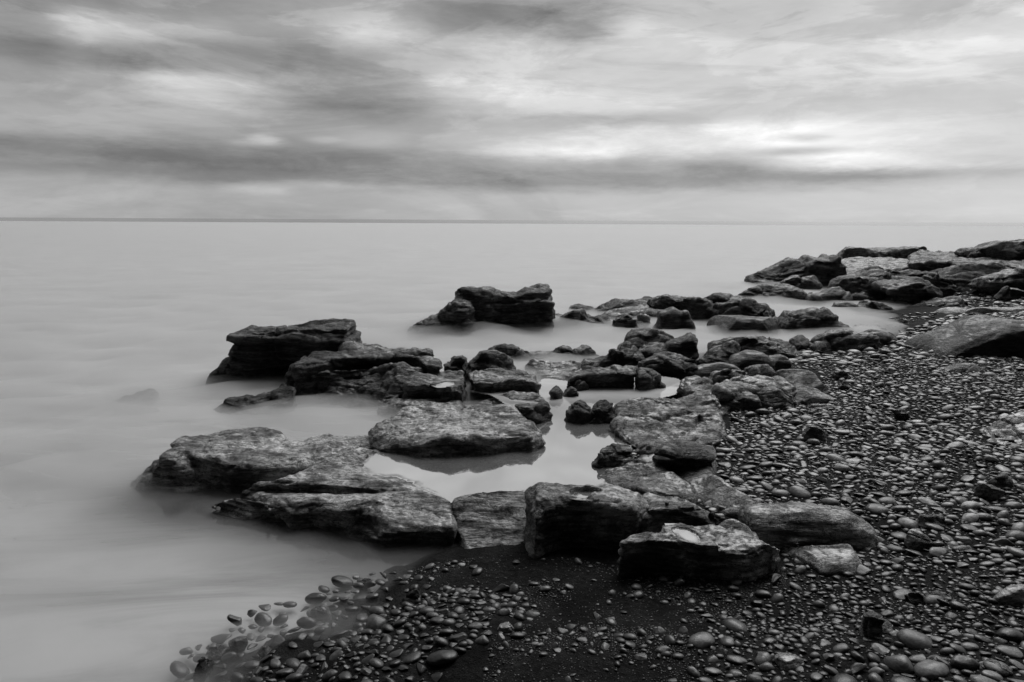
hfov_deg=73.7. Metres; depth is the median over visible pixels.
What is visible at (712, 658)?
pebble
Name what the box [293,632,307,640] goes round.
pebble
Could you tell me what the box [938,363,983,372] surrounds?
stone
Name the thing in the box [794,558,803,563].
pebble
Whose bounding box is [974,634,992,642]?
pebble
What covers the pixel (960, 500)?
pebble
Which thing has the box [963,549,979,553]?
pebble
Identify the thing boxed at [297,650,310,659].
pebble
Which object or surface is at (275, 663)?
pebble
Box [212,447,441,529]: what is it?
rock shelf
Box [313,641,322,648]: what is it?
pebble
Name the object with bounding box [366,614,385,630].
pebble
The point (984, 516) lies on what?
pebble
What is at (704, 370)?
rock
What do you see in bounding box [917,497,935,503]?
pebble
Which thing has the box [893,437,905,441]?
pebble
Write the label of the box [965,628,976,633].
pebble
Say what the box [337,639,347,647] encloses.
pebble
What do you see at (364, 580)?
stone
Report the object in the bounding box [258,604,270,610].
pebble
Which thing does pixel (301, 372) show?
rock slab
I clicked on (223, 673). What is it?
pebble
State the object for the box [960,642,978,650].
pebble
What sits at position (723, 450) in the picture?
pebble
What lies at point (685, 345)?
rock
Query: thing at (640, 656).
pebble
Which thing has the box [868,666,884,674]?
pebble
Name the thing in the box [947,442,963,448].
pebble
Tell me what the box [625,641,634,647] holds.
pebble
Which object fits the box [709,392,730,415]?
rock
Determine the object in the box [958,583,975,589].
pebble
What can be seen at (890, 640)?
pebble
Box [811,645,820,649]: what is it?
pebble
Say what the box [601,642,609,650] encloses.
pebble
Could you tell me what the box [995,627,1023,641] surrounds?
pebble
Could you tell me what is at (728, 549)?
rock slab
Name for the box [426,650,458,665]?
pebble
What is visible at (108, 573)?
sea water
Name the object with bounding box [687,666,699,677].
pebble
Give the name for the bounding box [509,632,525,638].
pebble
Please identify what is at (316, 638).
pebble
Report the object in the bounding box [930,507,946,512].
pebble
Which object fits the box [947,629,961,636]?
pebble
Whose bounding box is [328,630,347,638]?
pebble
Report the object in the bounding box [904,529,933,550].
boulder
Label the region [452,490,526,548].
rock block
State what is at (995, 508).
pebble
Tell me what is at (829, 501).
pebble
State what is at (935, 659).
pebble
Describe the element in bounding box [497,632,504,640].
pebble
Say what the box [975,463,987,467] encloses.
pebble
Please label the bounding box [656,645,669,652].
pebble
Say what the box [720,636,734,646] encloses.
pebble
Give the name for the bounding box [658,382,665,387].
stone
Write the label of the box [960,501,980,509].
pebble
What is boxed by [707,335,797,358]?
rock
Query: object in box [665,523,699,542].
puddle water
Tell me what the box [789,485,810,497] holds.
pebble
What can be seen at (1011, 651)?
pebble
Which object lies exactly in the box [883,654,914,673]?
pebble
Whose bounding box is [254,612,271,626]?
pebble
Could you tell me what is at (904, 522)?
pebble
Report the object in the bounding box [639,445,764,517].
rock slab
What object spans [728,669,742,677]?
pebble
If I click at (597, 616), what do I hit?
pebble
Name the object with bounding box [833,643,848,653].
pebble
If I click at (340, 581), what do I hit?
pebble
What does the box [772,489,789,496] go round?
pebble
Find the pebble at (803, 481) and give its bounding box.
[792,479,807,483]
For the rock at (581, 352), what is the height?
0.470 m
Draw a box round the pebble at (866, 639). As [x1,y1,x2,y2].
[862,637,872,641]
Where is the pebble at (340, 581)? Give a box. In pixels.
[331,575,352,587]
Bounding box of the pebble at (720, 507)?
[717,505,725,509]
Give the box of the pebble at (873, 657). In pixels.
[867,652,879,663]
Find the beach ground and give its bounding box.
[208,289,1023,681]
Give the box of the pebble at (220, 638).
[210,634,231,643]
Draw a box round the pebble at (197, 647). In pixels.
[195,644,201,650]
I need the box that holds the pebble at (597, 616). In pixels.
[594,612,601,619]
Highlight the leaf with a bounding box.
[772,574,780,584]
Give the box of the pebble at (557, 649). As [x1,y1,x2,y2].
[553,647,560,652]
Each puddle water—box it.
[431,382,454,387]
[574,492,592,497]
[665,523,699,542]
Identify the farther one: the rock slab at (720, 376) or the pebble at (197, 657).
the rock slab at (720, 376)
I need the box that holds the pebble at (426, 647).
[422,645,433,649]
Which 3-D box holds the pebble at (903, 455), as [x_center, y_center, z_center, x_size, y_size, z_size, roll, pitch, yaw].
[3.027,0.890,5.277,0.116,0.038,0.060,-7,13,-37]
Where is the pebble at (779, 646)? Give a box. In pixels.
[774,644,784,649]
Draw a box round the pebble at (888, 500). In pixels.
[878,497,895,503]
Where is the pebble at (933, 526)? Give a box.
[925,522,943,530]
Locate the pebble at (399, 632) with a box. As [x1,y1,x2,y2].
[396,629,403,634]
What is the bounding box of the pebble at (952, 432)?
[947,430,959,434]
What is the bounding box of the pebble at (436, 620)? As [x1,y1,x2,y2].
[430,617,443,624]
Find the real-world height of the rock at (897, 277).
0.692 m
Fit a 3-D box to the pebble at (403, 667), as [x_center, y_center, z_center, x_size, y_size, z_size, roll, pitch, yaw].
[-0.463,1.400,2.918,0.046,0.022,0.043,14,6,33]
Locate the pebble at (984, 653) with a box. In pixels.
[979,651,991,654]
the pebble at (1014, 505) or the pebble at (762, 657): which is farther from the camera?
the pebble at (1014, 505)
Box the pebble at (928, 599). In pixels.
[923,594,943,604]
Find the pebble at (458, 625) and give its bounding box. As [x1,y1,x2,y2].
[455,623,463,627]
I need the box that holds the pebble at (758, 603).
[750,600,763,606]
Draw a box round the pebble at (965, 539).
[955,536,971,542]
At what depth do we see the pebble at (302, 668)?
3.00 m
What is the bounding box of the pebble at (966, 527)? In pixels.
[960,524,977,530]
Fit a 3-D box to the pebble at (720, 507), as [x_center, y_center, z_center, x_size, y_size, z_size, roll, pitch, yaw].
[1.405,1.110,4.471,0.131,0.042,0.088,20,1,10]
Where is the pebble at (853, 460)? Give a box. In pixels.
[846,458,860,463]
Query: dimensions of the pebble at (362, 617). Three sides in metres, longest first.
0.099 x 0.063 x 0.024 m
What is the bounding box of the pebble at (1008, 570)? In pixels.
[1000,567,1018,573]
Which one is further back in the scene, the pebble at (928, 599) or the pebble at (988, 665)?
the pebble at (928, 599)
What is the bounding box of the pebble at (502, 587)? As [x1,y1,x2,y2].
[492,584,508,591]
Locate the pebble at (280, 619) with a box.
[273,614,287,625]
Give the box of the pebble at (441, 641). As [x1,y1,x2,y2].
[435,637,447,645]
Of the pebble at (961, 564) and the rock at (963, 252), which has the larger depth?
the rock at (963, 252)
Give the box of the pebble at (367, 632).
[361,629,373,634]
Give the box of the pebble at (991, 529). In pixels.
[983,527,997,531]
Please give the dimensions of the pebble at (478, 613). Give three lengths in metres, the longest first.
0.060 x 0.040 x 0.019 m
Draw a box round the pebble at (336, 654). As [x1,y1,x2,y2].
[329,650,342,659]
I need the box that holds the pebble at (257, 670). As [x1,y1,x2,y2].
[251,666,261,674]
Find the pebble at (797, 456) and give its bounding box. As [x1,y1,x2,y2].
[793,454,802,459]
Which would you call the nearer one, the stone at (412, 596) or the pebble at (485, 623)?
the pebble at (485, 623)
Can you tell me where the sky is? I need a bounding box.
[0,0,1023,222]
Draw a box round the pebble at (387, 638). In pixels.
[381,635,391,641]
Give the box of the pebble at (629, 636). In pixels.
[623,633,637,639]
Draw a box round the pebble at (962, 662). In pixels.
[950,655,979,669]
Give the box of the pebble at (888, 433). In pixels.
[879,431,894,435]
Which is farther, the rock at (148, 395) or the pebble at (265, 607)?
the rock at (148, 395)
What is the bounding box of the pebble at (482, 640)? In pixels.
[475,635,488,644]
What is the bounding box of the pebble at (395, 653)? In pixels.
[389,649,403,657]
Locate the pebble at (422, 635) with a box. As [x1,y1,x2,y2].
[420,633,428,637]
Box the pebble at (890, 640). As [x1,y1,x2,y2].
[884,637,893,642]
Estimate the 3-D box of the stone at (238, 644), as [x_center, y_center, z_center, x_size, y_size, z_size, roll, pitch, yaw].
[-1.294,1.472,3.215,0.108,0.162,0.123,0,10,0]
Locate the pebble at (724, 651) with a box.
[719,648,727,654]
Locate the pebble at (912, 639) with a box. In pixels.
[896,628,932,649]
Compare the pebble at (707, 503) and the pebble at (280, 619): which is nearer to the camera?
the pebble at (280, 619)
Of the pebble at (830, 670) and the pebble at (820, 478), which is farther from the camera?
the pebble at (820, 478)
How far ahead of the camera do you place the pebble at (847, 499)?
4.42 m
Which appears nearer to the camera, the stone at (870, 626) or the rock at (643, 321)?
the stone at (870, 626)
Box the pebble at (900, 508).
[890,505,908,511]
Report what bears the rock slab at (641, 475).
on the beach ground
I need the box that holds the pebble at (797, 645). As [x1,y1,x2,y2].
[794,643,801,647]
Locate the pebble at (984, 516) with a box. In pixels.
[976,513,992,520]
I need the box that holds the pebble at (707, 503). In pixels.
[704,500,710,506]
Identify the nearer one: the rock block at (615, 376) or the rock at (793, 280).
the rock block at (615, 376)
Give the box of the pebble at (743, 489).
[733,487,748,492]
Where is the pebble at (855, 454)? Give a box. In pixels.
[848,451,863,456]
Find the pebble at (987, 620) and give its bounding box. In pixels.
[983,618,995,623]
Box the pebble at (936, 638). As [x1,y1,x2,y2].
[929,636,943,641]
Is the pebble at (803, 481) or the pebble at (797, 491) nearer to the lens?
the pebble at (797, 491)
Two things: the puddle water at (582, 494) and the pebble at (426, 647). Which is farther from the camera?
the puddle water at (582, 494)
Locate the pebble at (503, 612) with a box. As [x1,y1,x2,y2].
[496,608,509,615]
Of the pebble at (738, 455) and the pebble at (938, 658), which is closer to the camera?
the pebble at (938, 658)
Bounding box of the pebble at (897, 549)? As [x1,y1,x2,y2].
[885,545,905,552]
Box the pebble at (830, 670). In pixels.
[823,665,838,674]
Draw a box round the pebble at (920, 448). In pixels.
[915,446,930,450]
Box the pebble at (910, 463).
[907,462,917,465]
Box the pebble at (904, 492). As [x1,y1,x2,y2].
[896,490,911,494]
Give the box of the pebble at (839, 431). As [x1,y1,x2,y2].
[834,429,850,433]
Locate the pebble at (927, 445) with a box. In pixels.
[919,444,932,447]
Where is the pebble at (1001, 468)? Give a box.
[995,465,1010,472]
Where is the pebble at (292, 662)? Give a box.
[285,658,300,667]
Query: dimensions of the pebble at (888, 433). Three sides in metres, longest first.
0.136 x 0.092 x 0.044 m
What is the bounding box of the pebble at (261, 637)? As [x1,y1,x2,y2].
[255,635,265,641]
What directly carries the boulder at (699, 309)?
on the beach ground
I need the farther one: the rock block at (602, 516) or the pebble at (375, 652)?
the rock block at (602, 516)
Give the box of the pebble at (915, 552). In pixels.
[905,549,922,556]
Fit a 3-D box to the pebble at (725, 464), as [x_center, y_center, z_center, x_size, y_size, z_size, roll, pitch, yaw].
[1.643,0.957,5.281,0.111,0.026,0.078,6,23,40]
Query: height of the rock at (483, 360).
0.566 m
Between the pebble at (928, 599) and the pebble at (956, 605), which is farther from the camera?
the pebble at (928, 599)
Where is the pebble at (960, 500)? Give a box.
[954,497,966,503]
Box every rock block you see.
[402,370,468,403]
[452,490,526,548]
[515,400,552,423]
[523,482,649,558]
[567,364,637,387]
[635,367,661,389]
[640,492,724,532]
[652,439,715,473]
[798,254,847,289]
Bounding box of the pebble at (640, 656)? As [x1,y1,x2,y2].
[634,653,646,660]
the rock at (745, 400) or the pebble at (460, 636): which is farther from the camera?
the rock at (745, 400)
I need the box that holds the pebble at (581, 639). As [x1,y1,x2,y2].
[576,637,587,641]
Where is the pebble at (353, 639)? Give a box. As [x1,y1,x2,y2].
[349,637,359,642]
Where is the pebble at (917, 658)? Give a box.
[908,654,925,662]
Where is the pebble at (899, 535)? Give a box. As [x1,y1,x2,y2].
[891,532,906,540]
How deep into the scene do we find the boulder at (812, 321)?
12.33 m
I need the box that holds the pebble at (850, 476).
[845,475,856,478]
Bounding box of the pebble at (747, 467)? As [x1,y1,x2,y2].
[739,465,755,469]
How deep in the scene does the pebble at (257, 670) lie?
3.02 m
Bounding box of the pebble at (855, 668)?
[850,663,866,674]
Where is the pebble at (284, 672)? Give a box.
[276,668,293,676]
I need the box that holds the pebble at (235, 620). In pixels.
[227,614,241,625]
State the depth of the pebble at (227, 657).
3.12 m
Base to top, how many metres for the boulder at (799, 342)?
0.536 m
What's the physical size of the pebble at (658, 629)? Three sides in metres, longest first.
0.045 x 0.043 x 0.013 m
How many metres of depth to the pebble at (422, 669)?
2.91 m
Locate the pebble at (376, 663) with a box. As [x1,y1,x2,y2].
[369,658,383,668]
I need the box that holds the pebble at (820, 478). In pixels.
[816,476,826,481]
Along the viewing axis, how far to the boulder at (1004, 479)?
4.53 m
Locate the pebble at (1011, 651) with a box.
[994,645,1023,658]
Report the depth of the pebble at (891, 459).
5.15 m
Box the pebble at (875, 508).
[866,503,889,514]
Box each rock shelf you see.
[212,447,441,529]
[262,491,457,547]
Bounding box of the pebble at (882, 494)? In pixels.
[869,492,885,496]
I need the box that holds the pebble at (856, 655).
[850,651,864,662]
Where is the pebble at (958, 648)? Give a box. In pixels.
[949,643,965,653]
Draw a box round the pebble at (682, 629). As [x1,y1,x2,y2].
[678,626,687,632]
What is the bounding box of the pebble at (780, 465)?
[773,463,789,467]
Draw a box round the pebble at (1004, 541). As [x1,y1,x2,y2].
[992,538,1014,545]
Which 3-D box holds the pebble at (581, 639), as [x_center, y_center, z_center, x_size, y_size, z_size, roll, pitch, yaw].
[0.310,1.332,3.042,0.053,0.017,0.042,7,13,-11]
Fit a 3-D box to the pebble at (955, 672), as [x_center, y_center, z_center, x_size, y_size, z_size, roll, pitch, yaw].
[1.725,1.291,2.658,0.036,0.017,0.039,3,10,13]
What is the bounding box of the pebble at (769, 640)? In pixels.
[763,637,776,644]
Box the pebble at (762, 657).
[755,652,770,664]
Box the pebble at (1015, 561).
[1010,559,1020,563]
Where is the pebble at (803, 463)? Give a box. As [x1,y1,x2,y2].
[801,461,806,466]
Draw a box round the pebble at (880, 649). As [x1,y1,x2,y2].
[871,643,889,654]
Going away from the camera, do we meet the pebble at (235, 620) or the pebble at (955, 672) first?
the pebble at (955, 672)
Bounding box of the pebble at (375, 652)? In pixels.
[365,649,378,655]
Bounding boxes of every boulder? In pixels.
[443,355,467,374]
[553,313,562,320]
[591,443,634,467]
[636,351,684,376]
[679,296,713,323]
[704,292,745,302]
[706,315,781,337]
[712,297,774,317]
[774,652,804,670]
[777,307,854,334]
[788,334,809,350]
[801,425,825,440]
[809,329,897,350]
[832,370,850,379]
[838,383,849,389]
[880,295,905,303]
[904,315,1023,357]
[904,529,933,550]
[904,592,923,604]
[915,514,946,528]
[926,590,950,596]
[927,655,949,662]
[938,260,1010,292]
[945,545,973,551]
[973,483,1005,499]
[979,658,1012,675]
[982,409,1023,448]
[986,472,1013,487]
[993,286,1023,300]
[994,584,1023,605]
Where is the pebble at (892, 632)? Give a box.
[889,630,896,635]
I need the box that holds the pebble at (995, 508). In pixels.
[987,506,1008,511]
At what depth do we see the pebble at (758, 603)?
3.35 m
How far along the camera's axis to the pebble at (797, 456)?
5.30 m
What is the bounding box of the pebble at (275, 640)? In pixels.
[267,634,284,647]
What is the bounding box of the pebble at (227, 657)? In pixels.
[220,652,236,662]
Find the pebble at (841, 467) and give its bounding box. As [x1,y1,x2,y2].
[834,464,850,470]
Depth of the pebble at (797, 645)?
2.89 m
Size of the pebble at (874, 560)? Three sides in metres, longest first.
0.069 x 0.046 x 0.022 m
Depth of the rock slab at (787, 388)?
7.08 m
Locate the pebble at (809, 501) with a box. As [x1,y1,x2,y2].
[805,499,815,502]
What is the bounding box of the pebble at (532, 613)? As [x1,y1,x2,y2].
[525,610,540,616]
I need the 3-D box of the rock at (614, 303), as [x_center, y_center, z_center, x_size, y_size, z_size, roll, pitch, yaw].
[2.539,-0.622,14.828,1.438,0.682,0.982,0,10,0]
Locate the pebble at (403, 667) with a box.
[398,665,408,670]
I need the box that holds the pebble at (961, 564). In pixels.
[957,562,968,566]
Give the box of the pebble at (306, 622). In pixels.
[296,617,316,628]
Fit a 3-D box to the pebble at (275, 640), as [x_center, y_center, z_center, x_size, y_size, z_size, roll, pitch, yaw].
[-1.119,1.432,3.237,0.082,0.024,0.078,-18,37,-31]
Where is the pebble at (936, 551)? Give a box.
[929,547,946,556]
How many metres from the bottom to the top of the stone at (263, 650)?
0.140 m
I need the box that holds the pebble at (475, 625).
[468,622,482,629]
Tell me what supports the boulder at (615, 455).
on the beach ground
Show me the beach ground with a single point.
(582, 605)
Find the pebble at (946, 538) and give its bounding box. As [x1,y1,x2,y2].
[940,534,953,541]
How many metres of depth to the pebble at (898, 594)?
3.35 m
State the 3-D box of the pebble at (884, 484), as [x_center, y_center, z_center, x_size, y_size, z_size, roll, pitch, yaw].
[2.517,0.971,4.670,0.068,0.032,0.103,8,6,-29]
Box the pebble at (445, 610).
[439,608,449,612]
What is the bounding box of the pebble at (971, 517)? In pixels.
[962,513,978,522]
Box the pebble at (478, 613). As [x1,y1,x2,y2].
[474,611,484,615]
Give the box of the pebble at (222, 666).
[215,663,226,668]
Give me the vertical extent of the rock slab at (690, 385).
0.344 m
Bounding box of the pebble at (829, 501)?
[821,497,839,504]
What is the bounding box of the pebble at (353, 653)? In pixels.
[344,651,356,657]
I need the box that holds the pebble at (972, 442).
[963,440,979,445]
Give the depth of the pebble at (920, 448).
5.34 m
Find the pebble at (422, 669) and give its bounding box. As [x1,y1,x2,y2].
[416,663,426,674]
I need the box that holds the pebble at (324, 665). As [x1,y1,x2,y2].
[321,661,327,671]
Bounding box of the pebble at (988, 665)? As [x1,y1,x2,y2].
[983,661,1009,676]
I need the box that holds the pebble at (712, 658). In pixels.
[707,655,718,661]
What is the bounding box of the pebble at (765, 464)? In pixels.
[759,461,773,467]
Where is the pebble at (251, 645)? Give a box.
[247,643,257,649]
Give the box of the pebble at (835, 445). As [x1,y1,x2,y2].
[832,443,840,447]
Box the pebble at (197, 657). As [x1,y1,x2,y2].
[193,653,208,662]
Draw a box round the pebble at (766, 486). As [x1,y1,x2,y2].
[760,481,772,489]
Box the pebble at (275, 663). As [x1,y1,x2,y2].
[270,658,280,668]
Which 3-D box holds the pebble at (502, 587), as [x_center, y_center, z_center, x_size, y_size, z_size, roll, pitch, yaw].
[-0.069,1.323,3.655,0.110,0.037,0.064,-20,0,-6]
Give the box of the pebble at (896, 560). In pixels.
[891,557,903,563]
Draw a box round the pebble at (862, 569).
[856,564,871,574]
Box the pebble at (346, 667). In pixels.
[344,664,349,670]
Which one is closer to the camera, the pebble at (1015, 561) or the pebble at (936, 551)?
the pebble at (1015, 561)
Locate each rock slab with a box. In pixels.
[130,427,370,493]
[284,349,442,399]
[337,341,433,356]
[368,401,545,456]
[377,398,462,416]
[468,368,541,404]
[478,391,544,404]
[525,359,581,381]
[600,456,697,503]
[603,304,662,322]
[609,391,726,454]
[617,328,673,348]
[617,519,779,581]
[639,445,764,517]
[675,375,712,398]
[708,369,747,384]
[711,375,780,401]
[744,364,774,376]
[772,376,797,397]
[841,256,947,271]
[889,268,941,276]
[906,249,1023,270]
[909,296,968,306]
[962,296,979,300]
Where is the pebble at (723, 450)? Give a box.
[716,448,730,452]
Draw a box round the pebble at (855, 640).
[848,638,858,643]
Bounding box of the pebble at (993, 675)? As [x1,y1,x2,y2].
[981,670,1002,681]
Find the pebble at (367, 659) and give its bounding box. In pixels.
[361,653,374,663]
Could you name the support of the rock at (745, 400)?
on the beach ground
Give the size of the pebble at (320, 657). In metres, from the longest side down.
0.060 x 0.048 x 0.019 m
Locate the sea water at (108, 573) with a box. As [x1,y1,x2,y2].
[0,217,1023,681]
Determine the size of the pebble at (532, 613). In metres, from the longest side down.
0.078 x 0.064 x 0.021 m
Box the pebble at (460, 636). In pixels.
[449,632,467,640]
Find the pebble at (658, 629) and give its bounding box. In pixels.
[655,626,665,632]
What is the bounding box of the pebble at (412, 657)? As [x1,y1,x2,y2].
[401,651,420,663]
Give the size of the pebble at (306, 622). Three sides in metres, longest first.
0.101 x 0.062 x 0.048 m
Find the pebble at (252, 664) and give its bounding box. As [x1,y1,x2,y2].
[243,660,259,668]
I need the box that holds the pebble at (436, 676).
[431,672,442,681]
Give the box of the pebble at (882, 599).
[879,597,885,603]
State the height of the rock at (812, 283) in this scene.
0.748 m
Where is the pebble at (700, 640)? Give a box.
[688,632,714,648]
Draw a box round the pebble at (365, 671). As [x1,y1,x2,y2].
[360,667,372,675]
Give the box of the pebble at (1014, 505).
[1004,501,1023,508]
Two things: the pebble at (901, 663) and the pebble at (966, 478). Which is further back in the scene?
the pebble at (966, 478)
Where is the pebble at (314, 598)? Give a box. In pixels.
[305,592,326,603]
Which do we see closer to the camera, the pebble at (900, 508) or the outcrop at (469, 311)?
the pebble at (900, 508)
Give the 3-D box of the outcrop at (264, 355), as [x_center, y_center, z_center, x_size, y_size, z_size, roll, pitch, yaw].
[-2.925,0.347,8.703,1.986,1.240,0.907,0,10,0]
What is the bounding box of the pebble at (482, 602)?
[477,601,486,604]
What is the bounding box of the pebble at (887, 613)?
[880,609,893,617]
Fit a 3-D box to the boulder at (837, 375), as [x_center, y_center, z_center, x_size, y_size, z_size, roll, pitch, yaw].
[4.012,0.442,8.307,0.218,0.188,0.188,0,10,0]
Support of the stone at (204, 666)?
on the beach ground
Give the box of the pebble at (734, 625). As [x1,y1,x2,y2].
[723,618,747,632]
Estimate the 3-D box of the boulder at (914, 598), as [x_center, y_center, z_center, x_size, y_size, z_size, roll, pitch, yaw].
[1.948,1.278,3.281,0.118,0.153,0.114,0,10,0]
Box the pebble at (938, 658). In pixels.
[936,656,949,665]
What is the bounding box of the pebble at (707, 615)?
[700,613,713,617]
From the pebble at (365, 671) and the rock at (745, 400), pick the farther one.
the rock at (745, 400)
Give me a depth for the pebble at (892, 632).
2.98 m
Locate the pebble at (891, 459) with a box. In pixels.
[884,456,901,463]
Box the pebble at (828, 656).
[823,653,835,660]
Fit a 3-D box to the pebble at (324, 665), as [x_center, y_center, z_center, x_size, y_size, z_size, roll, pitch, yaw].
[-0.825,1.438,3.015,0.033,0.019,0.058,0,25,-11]
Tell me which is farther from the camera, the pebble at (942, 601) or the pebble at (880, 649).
the pebble at (942, 601)
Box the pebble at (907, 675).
[901,673,916,677]
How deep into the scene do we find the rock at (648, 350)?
9.17 m
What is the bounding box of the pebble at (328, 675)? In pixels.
[321,669,337,680]
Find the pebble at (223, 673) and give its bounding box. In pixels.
[214,671,226,676]
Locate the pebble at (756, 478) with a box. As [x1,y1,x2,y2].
[746,475,763,480]
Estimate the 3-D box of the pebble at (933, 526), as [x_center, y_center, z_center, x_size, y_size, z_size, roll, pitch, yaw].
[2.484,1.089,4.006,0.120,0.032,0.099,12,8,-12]
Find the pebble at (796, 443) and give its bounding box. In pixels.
[792,441,806,446]
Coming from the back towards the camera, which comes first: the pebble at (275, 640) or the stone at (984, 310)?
the stone at (984, 310)
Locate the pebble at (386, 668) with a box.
[382,666,391,671]
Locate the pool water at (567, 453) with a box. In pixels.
[363,376,680,502]
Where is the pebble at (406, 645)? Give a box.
[403,643,413,648]
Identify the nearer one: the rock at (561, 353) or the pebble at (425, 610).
the pebble at (425, 610)
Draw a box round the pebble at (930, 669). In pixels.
[914,659,949,679]
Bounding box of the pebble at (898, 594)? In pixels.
[893,588,910,600]
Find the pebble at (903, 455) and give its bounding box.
[900,453,909,457]
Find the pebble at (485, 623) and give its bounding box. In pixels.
[479,622,488,625]
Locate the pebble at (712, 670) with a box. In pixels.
[704,667,722,674]
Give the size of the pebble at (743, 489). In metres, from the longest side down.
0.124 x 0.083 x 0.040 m
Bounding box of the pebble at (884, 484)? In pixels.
[872,479,887,486]
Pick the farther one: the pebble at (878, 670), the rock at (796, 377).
the rock at (796, 377)
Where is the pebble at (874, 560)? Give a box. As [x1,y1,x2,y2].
[870,558,879,563]
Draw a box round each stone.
[193,656,214,681]
[206,645,226,664]
[227,636,247,655]
[255,645,270,656]
[310,605,331,622]
[359,578,370,591]
[400,589,420,603]
[497,622,513,632]
[549,385,562,398]
[563,387,578,396]
[571,379,588,390]
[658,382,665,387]
[807,404,836,409]
[858,611,884,638]
[882,619,892,633]
[892,409,909,420]
[934,307,966,312]
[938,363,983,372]
[961,306,1023,313]
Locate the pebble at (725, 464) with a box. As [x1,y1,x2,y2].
[717,462,730,467]
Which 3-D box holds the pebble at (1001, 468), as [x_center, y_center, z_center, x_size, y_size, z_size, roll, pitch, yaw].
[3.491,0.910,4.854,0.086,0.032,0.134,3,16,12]
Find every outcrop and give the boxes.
[205,318,361,385]
[407,283,554,337]
[836,246,926,258]
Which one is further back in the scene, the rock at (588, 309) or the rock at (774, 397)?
the rock at (588, 309)
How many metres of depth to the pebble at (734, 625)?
3.11 m
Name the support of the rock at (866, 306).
on the beach ground
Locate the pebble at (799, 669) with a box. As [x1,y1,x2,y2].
[795,666,803,671]
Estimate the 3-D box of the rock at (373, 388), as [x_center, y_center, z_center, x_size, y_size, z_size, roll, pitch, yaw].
[-1.684,0.753,7.639,1.526,0.953,1.008,0,10,0]
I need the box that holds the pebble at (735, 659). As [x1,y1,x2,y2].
[726,655,747,663]
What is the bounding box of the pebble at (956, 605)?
[949,601,968,610]
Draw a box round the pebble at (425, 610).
[420,606,434,614]
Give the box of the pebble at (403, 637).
[397,634,409,639]
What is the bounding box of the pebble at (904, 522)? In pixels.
[898,517,918,528]
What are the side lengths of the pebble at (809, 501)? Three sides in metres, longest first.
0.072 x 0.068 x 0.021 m
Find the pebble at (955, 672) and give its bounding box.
[950,669,960,675]
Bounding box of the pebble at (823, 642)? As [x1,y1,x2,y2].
[819,639,830,645]
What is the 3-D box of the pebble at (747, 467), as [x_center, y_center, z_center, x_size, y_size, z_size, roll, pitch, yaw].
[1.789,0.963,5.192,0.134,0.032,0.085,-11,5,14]
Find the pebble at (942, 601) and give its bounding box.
[937,598,949,605]
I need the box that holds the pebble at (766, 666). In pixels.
[759,662,774,671]
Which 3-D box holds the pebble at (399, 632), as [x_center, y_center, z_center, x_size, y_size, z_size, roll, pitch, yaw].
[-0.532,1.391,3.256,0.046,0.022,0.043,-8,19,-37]
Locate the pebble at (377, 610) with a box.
[368,606,385,614]
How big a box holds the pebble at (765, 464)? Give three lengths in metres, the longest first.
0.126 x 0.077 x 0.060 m
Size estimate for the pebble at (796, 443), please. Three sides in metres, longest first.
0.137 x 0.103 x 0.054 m
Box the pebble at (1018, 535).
[1005,530,1023,540]
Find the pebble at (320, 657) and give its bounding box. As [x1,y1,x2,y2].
[316,654,325,660]
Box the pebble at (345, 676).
[339,671,351,681]
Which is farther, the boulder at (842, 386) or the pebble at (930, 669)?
the boulder at (842, 386)
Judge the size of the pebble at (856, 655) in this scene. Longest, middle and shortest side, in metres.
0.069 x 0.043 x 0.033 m
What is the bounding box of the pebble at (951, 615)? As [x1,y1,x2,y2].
[945,611,957,618]
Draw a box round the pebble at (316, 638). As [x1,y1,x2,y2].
[310,636,320,640]
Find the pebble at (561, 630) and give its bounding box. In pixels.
[557,627,568,632]
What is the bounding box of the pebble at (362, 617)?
[356,613,367,621]
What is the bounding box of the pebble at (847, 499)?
[841,496,852,502]
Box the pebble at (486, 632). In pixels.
[480,630,492,635]
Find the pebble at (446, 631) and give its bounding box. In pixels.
[439,629,453,634]
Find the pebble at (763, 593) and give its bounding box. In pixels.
[755,590,771,597]
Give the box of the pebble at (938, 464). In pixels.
[932,459,947,468]
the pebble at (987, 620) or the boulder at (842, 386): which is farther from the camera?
the boulder at (842, 386)
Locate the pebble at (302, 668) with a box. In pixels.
[295,663,308,673]
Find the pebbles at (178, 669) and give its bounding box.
[170,289,1023,681]
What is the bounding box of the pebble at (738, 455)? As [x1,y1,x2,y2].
[732,453,744,457]
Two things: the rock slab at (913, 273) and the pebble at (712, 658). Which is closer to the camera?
the pebble at (712, 658)
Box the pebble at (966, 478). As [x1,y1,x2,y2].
[960,475,974,482]
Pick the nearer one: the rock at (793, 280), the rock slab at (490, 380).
the rock slab at (490, 380)
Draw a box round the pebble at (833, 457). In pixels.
[826,453,845,461]
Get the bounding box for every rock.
[114,388,158,402]
[213,383,297,414]
[309,361,425,409]
[464,350,515,390]
[488,343,528,362]
[524,345,579,361]
[553,308,612,330]
[564,400,594,423]
[568,304,596,313]
[572,345,599,361]
[581,349,631,369]
[589,399,615,423]
[595,296,652,314]
[610,313,638,334]
[618,341,644,365]
[636,314,649,328]
[638,342,663,358]
[647,294,685,309]
[652,307,696,335]
[652,332,698,364]
[665,354,697,379]
[694,362,740,377]
[696,340,740,364]
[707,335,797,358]
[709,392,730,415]
[724,390,761,411]
[727,350,791,370]
[737,283,806,304]
[738,501,878,549]
[744,257,804,286]
[754,387,798,408]
[772,369,828,394]
[780,275,803,290]
[781,543,861,575]
[795,385,833,403]
[800,275,822,293]
[800,286,853,305]
[827,266,893,301]
[828,300,895,312]
[851,291,876,303]
[871,277,942,304]
[890,273,909,279]
[921,272,957,297]
[954,246,984,257]
[965,239,1023,260]
[968,265,1023,293]

